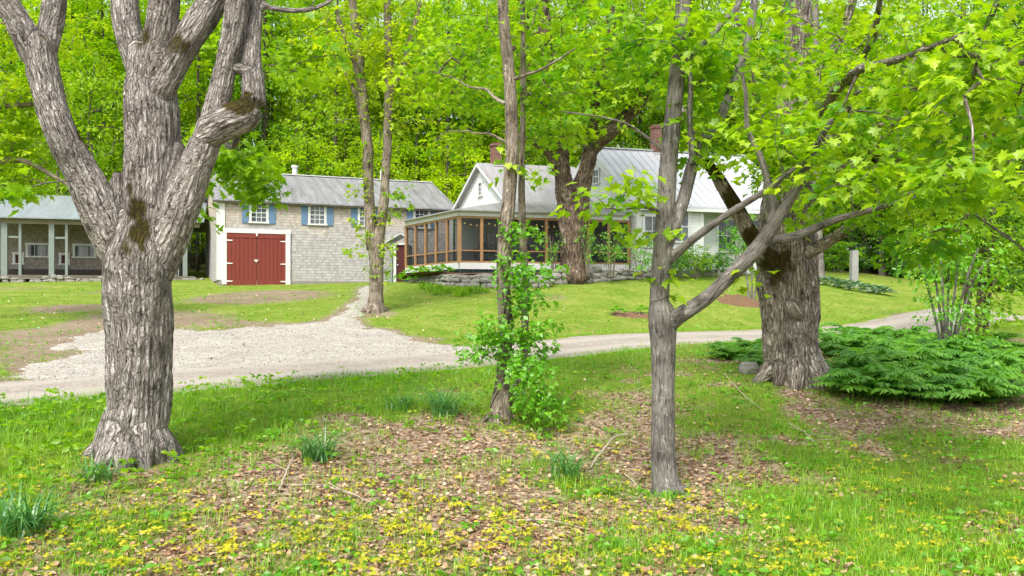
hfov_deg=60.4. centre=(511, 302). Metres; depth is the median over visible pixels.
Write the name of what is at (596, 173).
window
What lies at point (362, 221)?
window
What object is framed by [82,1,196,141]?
forest tree
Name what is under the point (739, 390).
fallen branch
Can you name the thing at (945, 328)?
multi stem sapling
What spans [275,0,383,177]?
forest tree
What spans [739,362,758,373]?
boulder
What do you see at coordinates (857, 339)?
fern clump
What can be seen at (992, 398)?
fern clump
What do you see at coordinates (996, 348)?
fern clump
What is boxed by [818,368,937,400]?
fern clump
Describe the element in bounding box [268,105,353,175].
understory tree
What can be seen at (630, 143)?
understory tree
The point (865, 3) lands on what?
sky
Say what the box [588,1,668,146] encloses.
forest tree
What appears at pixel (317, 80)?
forest tree
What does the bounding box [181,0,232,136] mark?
forest tree
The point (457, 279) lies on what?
stone wall
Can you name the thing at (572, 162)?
understory tree
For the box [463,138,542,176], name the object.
understory tree
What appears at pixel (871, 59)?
forest tree
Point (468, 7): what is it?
forest tree
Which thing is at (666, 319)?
young maple
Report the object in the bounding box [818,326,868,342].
fern clump
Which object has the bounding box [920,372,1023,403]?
fern clump
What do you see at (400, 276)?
hosta
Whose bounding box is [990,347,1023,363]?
fern clump
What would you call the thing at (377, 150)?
understory tree
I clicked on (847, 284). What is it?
hosta
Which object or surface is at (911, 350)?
fern clump
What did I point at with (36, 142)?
understory tree
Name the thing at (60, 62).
tree
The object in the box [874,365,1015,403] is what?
fern clump
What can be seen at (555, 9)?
forest tree
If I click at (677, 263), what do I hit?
garden shrub
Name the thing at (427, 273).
garden bed
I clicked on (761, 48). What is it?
forest tree
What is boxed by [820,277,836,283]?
hosta
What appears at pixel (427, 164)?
understory tree
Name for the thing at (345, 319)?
gravel path
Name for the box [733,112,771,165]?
understory tree
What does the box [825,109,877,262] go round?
hemlock tree
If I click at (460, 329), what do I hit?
lawn weeds
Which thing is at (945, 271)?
woodland shrub
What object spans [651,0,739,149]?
forest tree
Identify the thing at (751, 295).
staked sapling
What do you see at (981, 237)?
clump tree
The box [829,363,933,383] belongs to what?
fern clump
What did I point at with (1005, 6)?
forest tree
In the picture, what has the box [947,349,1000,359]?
fern clump
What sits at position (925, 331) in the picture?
fern clump
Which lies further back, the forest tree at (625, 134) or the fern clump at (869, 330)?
the forest tree at (625, 134)
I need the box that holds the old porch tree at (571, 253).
[455,0,689,284]
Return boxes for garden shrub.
[542,232,565,271]
[575,220,602,276]
[588,227,632,276]
[622,238,652,276]
[644,254,694,275]
[679,244,717,278]
[696,251,734,277]
[715,211,756,276]
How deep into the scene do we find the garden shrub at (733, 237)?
41.44 m
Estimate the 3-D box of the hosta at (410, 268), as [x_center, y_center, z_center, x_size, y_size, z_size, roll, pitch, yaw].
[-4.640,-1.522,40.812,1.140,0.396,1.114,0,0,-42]
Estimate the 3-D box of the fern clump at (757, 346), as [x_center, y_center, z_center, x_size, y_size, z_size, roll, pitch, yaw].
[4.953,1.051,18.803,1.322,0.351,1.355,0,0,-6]
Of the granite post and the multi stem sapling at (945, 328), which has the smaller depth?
the multi stem sapling at (945, 328)
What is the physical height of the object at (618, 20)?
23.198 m
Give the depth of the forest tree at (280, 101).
63.01 m
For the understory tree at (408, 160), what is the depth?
72.18 m
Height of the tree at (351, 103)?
17.580 m
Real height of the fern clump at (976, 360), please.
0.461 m
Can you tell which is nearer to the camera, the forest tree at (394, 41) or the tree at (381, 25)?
the tree at (381, 25)
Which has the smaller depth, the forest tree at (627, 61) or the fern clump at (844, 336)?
the fern clump at (844, 336)
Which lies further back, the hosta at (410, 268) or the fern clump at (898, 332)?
the hosta at (410, 268)
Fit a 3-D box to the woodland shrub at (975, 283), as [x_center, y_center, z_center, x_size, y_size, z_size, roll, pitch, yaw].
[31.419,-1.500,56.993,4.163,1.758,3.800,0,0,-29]
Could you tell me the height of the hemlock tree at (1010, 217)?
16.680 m
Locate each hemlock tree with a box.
[705,67,739,152]
[743,63,780,168]
[823,65,883,271]
[825,34,921,272]
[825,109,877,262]
[871,72,929,270]
[887,116,954,276]
[903,123,966,283]
[960,49,1023,291]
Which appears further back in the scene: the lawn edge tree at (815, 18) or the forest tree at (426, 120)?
the forest tree at (426, 120)
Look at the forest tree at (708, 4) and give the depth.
58.37 m
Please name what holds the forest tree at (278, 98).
on the ground at (594, 294)
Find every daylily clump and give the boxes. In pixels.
[0,479,126,538]
[60,454,155,484]
[263,421,376,461]
[371,378,510,417]
[381,388,434,410]
[472,439,635,483]
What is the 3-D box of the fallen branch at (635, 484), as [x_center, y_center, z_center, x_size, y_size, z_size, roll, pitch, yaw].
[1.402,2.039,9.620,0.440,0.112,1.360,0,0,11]
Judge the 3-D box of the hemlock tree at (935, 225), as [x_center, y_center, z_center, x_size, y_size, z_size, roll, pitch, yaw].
[29.736,-7.097,61.428,5.196,11.868,5.203,0,0,-41]
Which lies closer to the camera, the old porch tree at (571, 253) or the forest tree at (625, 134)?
the old porch tree at (571, 253)
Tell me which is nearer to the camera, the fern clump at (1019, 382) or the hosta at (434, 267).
the fern clump at (1019, 382)
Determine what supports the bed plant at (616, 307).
on the mulch bed at (628, 314)
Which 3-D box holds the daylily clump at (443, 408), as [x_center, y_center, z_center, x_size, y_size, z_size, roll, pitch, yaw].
[-0.988,1.373,12.842,2.338,0.616,2.113,0,0,-16]
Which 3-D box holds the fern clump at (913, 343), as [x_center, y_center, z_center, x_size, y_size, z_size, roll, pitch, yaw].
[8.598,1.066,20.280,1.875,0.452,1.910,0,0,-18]
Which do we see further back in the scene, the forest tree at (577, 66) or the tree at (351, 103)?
the forest tree at (577, 66)
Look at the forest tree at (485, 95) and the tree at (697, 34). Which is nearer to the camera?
the tree at (697, 34)
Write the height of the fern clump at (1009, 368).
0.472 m
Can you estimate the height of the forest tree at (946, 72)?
20.536 m
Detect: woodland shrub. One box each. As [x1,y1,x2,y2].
[823,240,866,272]
[840,250,891,272]
[859,251,917,274]
[885,259,936,278]
[918,261,963,279]
[960,267,1023,290]
[992,266,1023,294]
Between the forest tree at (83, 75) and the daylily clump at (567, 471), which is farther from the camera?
the forest tree at (83, 75)
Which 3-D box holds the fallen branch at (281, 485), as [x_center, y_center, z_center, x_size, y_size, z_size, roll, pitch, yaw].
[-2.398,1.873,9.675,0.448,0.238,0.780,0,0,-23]
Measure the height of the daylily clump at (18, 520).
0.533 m
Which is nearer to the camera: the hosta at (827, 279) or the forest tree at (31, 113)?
the hosta at (827, 279)
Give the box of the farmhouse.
[399,124,763,282]
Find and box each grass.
[0,274,1016,380]
[0,304,1023,417]
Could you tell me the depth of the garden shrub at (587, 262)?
37.23 m
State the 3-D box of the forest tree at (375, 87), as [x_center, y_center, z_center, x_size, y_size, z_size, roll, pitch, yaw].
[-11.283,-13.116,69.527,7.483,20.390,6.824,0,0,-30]
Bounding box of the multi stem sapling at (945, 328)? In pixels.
[891,214,1008,351]
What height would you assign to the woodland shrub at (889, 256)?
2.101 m
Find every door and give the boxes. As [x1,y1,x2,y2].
[222,232,257,285]
[257,234,290,284]
[397,245,406,281]
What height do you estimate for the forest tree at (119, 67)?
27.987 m
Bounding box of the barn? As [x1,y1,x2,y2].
[204,165,454,285]
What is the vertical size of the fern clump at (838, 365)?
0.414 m
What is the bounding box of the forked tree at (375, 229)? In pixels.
[285,0,455,313]
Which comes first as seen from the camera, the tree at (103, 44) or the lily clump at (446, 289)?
the lily clump at (446, 289)
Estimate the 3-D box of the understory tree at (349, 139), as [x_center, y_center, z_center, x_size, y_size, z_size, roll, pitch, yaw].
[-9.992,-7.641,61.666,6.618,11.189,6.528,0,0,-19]
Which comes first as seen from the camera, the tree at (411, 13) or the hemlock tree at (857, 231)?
the tree at (411, 13)
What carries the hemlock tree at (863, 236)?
on the ground at (594, 294)
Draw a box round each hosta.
[393,273,406,279]
[400,265,421,273]
[412,265,433,271]
[413,275,430,280]
[421,265,444,271]
[431,263,455,271]
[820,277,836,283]
[828,279,850,286]
[834,280,856,287]
[845,282,870,289]
[856,284,880,290]
[867,285,893,292]
[874,286,898,293]
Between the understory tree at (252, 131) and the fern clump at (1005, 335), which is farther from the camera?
the understory tree at (252, 131)
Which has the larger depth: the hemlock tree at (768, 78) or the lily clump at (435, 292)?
the hemlock tree at (768, 78)
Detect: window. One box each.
[24,243,48,257]
[72,243,96,257]
[248,204,268,223]
[307,206,326,225]
[357,208,364,226]
[413,210,429,217]
[476,181,482,196]
[592,168,599,184]
[641,213,655,247]
[675,211,690,242]
[715,217,738,252]
[744,218,758,250]
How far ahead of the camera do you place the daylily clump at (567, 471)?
10.11 m
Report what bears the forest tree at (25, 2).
on the ground at (594, 294)
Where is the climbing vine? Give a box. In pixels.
[452,201,571,431]
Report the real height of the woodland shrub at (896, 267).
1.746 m
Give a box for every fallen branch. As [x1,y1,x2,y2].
[264,479,326,485]
[270,458,309,491]
[323,480,381,508]
[512,511,585,528]
[589,429,634,468]
[617,473,651,508]
[724,373,764,410]
[785,422,839,442]
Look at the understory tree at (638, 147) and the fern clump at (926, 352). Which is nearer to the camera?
the fern clump at (926, 352)
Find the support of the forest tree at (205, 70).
on the ground at (594, 294)
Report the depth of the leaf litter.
8.76 m
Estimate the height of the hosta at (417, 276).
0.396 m
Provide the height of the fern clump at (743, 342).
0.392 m
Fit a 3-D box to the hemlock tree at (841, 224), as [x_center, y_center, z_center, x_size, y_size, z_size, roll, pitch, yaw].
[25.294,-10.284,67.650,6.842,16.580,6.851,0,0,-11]
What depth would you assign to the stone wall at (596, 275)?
38.26 m
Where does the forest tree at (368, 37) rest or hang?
on the ground at (594, 294)
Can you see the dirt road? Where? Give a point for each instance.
(569, 345)
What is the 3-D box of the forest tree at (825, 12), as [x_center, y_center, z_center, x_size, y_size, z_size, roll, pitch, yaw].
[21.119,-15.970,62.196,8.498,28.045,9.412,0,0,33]
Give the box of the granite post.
[849,250,858,287]
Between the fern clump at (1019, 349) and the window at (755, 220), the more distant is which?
the window at (755, 220)
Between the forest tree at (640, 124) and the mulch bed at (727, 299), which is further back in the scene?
the forest tree at (640, 124)
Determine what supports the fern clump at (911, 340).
on the ground at (594, 294)
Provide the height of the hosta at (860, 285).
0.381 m
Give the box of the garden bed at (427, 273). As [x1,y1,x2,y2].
[404,272,617,277]
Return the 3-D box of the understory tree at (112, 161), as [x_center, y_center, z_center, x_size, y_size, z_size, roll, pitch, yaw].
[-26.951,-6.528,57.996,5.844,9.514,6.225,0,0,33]
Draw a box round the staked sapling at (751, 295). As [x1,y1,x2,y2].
[736,248,756,298]
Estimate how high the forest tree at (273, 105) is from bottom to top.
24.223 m
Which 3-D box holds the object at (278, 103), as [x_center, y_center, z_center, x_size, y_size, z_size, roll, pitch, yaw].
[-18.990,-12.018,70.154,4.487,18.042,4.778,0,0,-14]
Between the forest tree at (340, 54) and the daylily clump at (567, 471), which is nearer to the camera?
the daylily clump at (567, 471)
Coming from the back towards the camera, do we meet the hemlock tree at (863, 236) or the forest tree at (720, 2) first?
the forest tree at (720, 2)
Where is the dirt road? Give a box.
[0,308,1023,405]
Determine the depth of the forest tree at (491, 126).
65.92 m
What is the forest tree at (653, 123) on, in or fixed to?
on the ground at (594, 294)
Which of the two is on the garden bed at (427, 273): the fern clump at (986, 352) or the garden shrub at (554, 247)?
the garden shrub at (554, 247)
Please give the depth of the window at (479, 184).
45.28 m
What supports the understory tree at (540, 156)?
on the ground at (594, 294)
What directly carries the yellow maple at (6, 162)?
on the ground at (594, 294)
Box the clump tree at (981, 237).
[893,0,1023,340]
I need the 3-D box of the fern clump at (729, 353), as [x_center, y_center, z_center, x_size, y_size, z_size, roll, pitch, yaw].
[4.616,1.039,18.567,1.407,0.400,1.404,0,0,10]
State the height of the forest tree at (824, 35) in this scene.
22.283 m
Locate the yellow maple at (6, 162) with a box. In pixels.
[0,0,112,202]
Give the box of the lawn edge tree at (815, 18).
[772,0,879,277]
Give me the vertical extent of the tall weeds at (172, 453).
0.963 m
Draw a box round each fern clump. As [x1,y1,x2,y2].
[697,341,759,359]
[709,343,762,357]
[721,337,761,350]
[731,354,763,365]
[809,368,935,398]
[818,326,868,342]
[818,333,885,355]
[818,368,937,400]
[819,322,898,333]
[820,344,910,362]
[823,333,887,344]
[825,352,925,368]
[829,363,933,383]
[830,363,918,373]
[831,340,908,356]
[844,338,921,348]
[857,345,949,368]
[860,359,983,380]
[866,338,957,351]
[871,334,923,343]
[873,328,914,340]
[873,374,965,398]
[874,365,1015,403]
[887,326,932,340]
[893,337,982,351]
[898,348,961,368]
[899,332,975,341]
[899,356,983,366]
[902,327,952,339]
[903,357,984,374]
[916,332,1009,351]
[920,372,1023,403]
[922,372,958,384]
[934,347,1022,365]
[937,351,1022,365]
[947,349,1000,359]
[948,351,1023,381]
[951,388,1023,403]
[952,372,1023,397]
[954,366,1021,383]
[959,346,1019,353]
[960,331,1023,342]
[979,337,1023,348]
[989,347,1023,353]
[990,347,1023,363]
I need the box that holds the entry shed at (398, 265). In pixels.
[385,233,406,282]
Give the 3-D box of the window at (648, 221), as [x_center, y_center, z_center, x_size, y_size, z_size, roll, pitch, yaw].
[6.509,-3.320,40.777,1.090,1.571,0.100,0,0,-17]
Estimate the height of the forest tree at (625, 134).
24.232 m
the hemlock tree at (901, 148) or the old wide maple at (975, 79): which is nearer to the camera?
the old wide maple at (975, 79)
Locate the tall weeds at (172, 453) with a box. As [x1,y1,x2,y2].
[0,358,570,561]
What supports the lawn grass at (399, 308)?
on the ground at (594, 294)
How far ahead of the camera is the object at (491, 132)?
69.11 m
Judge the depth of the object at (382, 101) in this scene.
68.10 m
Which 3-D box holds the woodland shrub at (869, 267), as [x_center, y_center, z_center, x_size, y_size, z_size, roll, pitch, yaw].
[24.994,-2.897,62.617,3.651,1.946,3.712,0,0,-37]
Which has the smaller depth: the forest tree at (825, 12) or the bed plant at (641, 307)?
the bed plant at (641, 307)
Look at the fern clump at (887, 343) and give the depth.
18.76 m
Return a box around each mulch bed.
[607,311,647,318]
[716,293,758,307]
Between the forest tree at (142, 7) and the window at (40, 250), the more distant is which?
the forest tree at (142, 7)
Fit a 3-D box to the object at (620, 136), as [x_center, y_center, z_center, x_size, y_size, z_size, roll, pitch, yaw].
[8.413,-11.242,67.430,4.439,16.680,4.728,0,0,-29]
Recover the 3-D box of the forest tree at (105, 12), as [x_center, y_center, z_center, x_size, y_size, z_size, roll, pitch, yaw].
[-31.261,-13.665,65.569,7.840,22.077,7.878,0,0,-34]
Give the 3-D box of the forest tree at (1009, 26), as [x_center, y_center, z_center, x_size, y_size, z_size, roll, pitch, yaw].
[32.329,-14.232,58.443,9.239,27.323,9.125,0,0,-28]
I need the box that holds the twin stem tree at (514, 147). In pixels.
[376,0,619,425]
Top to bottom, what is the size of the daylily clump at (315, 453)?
0.489 m
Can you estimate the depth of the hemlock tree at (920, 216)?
65.17 m
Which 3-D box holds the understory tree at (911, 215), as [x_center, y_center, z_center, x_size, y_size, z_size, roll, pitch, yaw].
[28.448,-6.751,60.062,6.488,11.341,6.577,0,0,43]
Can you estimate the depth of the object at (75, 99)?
65.70 m
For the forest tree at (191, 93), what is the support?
on the ground at (594, 294)
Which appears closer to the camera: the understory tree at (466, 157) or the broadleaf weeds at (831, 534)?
the broadleaf weeds at (831, 534)
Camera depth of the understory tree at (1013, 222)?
57.76 m
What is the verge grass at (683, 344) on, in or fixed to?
on the ground at (594, 294)
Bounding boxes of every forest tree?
[0,0,47,176]
[0,0,124,191]
[0,8,42,166]
[20,0,113,176]
[39,8,123,171]
[59,0,147,168]
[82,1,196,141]
[95,0,187,129]
[141,0,240,268]
[178,1,262,148]
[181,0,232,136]
[181,0,270,123]
[205,0,323,172]
[234,0,311,164]
[239,0,305,155]
[239,3,314,158]
[273,15,338,172]
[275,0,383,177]
[279,9,355,163]
[291,0,357,155]
[292,0,382,160]
[301,0,411,174]
[319,0,414,170]
[324,13,407,166]
[363,0,445,170]
[367,0,456,185]
[392,1,486,190]
[396,0,500,199]
[425,0,504,171]
[457,0,532,162]
[470,0,573,162]
[473,0,559,156]
[490,0,588,164]
[531,0,652,168]
[552,1,632,162]
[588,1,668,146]
[600,0,686,148]
[602,0,686,147]
[626,0,750,151]
[637,0,744,152]
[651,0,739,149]
[657,0,734,136]
[701,0,811,160]
[732,0,828,112]
[742,9,777,151]
[754,0,872,175]
[773,10,856,57]
[777,0,888,263]
[810,0,905,270]
[828,0,944,81]
[830,0,931,275]
[843,34,915,234]
[868,0,958,246]
[885,0,957,124]
[924,0,1023,284]
[942,7,1010,260]
[946,0,1023,167]
[982,0,1023,201]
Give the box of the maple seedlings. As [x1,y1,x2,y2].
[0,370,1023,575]
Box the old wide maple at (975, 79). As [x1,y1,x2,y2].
[652,0,1023,390]
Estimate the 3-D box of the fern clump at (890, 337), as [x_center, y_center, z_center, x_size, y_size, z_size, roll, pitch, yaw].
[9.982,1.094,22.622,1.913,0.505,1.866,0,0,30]
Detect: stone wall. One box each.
[403,272,554,288]
[551,266,678,284]
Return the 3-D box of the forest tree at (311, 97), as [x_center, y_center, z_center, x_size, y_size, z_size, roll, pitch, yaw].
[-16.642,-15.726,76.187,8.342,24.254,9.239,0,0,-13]
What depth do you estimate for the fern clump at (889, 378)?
14.28 m
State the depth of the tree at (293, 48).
65.92 m
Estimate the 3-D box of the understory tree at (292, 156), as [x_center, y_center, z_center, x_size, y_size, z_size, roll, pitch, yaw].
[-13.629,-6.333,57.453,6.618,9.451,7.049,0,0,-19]
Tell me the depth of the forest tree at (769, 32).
71.03 m
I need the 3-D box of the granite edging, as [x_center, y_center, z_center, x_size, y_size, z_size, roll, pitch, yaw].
[8.997,-1.365,41.560,3.378,0.456,0.300,0,0,-30]
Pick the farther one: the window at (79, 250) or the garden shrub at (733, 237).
the window at (79, 250)
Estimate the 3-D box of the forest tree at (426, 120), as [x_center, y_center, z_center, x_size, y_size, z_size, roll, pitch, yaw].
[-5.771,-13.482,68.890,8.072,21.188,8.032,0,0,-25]
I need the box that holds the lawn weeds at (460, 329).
[0,274,1002,373]
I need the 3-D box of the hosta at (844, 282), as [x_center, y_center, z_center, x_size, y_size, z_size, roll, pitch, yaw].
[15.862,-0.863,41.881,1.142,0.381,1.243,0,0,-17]
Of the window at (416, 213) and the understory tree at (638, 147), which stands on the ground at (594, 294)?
the understory tree at (638, 147)
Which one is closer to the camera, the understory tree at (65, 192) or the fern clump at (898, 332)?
the fern clump at (898, 332)
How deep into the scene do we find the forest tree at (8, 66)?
59.91 m
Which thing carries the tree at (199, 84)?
on the ground at (594, 294)
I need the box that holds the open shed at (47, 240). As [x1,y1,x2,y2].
[0,195,206,281]
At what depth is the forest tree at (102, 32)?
57.66 m
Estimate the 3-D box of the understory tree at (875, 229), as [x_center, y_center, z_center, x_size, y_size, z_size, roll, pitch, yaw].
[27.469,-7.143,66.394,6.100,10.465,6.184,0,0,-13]
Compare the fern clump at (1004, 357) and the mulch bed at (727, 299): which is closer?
the fern clump at (1004, 357)
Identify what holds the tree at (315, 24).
on the ground at (594, 294)
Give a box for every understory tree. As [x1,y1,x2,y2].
[0,132,40,193]
[0,157,63,195]
[2,156,46,194]
[5,112,64,193]
[26,51,125,195]
[31,101,123,195]
[56,132,123,189]
[181,126,205,271]
[189,111,283,161]
[264,122,337,176]
[265,132,346,176]
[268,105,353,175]
[274,126,328,173]
[304,154,362,176]
[325,117,417,179]
[338,132,427,180]
[379,127,430,179]
[397,108,489,200]
[408,135,489,203]
[419,146,470,198]
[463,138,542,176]
[502,123,577,166]
[530,123,582,165]
[606,134,647,148]
[629,140,649,148]
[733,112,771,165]
[821,149,850,253]
[847,141,905,271]
[863,175,930,259]
[885,130,965,259]
[921,185,976,242]
[958,178,1023,266]
[961,188,1023,265]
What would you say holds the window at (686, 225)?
in the farmhouse
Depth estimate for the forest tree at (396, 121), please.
64.70 m
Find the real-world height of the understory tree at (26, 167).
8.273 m
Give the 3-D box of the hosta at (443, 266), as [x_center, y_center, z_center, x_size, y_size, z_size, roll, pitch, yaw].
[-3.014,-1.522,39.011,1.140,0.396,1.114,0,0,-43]
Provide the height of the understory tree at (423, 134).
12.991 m
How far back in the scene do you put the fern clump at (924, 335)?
25.57 m
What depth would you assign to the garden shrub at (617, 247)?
37.48 m
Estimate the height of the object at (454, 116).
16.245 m
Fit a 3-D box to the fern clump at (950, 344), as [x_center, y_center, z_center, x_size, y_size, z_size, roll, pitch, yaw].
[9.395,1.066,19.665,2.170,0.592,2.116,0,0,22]
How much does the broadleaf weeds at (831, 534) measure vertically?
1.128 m
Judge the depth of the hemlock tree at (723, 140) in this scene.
64.84 m
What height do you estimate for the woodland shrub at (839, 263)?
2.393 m
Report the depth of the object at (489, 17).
65.09 m
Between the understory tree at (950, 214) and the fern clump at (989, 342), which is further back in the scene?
the understory tree at (950, 214)
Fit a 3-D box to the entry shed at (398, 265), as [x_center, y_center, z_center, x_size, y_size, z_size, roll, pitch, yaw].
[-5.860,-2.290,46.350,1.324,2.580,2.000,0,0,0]
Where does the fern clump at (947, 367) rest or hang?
on the ground at (594, 294)
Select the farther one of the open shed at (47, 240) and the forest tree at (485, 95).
the forest tree at (485, 95)
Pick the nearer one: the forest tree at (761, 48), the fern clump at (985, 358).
the fern clump at (985, 358)
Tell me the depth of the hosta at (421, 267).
40.14 m
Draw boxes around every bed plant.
[605,305,627,312]
[631,305,648,311]
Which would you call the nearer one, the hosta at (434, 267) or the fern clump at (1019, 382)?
the fern clump at (1019, 382)
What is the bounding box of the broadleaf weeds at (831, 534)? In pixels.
[0,348,1023,575]
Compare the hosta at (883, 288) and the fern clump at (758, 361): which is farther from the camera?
the hosta at (883, 288)
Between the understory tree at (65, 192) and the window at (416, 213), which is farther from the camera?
the understory tree at (65, 192)
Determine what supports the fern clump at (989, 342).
on the ground at (594, 294)
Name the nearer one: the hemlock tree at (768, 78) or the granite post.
the granite post
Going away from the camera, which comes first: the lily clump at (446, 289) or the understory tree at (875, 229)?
the lily clump at (446, 289)
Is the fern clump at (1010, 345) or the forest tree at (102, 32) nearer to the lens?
the fern clump at (1010, 345)
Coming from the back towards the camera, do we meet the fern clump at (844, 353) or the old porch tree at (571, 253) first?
the old porch tree at (571, 253)
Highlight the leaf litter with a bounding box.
[0,331,1023,575]
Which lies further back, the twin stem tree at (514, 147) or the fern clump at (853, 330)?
the fern clump at (853, 330)
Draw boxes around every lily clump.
[408,280,443,288]
[421,282,442,290]
[427,288,447,294]
[439,286,453,292]
[449,283,466,291]
[450,285,474,295]
[467,283,483,292]
[473,286,492,292]
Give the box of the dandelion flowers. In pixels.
[6,385,966,575]
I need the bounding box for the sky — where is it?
[4,0,1021,250]
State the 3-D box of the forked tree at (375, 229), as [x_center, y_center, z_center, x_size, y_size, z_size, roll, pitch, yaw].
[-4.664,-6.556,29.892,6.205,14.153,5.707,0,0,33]
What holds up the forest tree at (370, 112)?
on the ground at (594, 294)
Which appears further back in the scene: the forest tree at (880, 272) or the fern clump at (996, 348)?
the forest tree at (880, 272)
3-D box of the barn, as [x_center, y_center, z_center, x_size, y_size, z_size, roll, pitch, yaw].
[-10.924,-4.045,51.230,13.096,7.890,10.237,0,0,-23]
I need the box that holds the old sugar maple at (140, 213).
[0,0,365,473]
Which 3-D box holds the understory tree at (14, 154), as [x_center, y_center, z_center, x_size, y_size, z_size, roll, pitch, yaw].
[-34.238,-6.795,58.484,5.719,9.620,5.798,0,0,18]
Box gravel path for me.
[331,286,368,323]
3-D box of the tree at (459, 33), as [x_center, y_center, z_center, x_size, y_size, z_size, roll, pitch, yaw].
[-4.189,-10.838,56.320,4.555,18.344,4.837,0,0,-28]
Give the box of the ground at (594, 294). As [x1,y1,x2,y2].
[0,242,1023,575]
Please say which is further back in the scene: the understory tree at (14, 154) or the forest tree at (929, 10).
the forest tree at (929, 10)
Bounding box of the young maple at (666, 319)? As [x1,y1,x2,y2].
[549,0,943,496]
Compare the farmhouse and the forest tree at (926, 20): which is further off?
the forest tree at (926, 20)
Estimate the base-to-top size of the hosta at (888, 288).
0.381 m
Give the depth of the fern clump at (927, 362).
16.04 m
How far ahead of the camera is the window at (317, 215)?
46.30 m
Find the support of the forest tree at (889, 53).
on the ground at (594, 294)
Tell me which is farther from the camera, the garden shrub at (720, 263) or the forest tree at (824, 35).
the forest tree at (824, 35)
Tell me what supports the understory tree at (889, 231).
on the ground at (594, 294)
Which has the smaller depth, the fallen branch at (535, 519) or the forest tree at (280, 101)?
the fallen branch at (535, 519)
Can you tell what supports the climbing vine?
attached to the twin stem tree at (514, 147)
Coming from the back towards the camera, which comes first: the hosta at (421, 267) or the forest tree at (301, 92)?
the forest tree at (301, 92)
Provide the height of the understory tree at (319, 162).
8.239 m
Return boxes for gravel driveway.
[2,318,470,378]
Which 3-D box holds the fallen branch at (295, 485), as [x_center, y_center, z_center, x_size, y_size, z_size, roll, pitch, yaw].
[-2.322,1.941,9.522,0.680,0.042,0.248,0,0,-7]
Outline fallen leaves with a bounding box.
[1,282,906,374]
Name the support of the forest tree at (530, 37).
on the ground at (594, 294)
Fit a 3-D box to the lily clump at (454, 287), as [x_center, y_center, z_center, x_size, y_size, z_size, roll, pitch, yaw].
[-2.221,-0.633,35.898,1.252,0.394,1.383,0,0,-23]
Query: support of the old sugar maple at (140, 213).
on the ground at (594, 294)
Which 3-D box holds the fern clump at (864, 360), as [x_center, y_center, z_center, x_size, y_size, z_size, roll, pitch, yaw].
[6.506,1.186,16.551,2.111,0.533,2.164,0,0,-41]
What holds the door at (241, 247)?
in the barn
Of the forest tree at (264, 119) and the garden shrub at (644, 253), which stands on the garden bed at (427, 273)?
the garden shrub at (644, 253)
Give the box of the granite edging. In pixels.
[676,269,725,276]
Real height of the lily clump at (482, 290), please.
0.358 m
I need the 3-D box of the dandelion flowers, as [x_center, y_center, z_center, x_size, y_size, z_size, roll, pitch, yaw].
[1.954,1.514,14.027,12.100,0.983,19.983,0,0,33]
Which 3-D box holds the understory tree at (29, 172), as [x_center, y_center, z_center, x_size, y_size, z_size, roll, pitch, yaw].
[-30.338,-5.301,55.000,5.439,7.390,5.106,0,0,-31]
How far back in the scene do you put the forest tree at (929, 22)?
65.97 m
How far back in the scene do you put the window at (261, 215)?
45.17 m
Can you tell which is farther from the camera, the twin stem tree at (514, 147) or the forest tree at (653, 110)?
the forest tree at (653, 110)

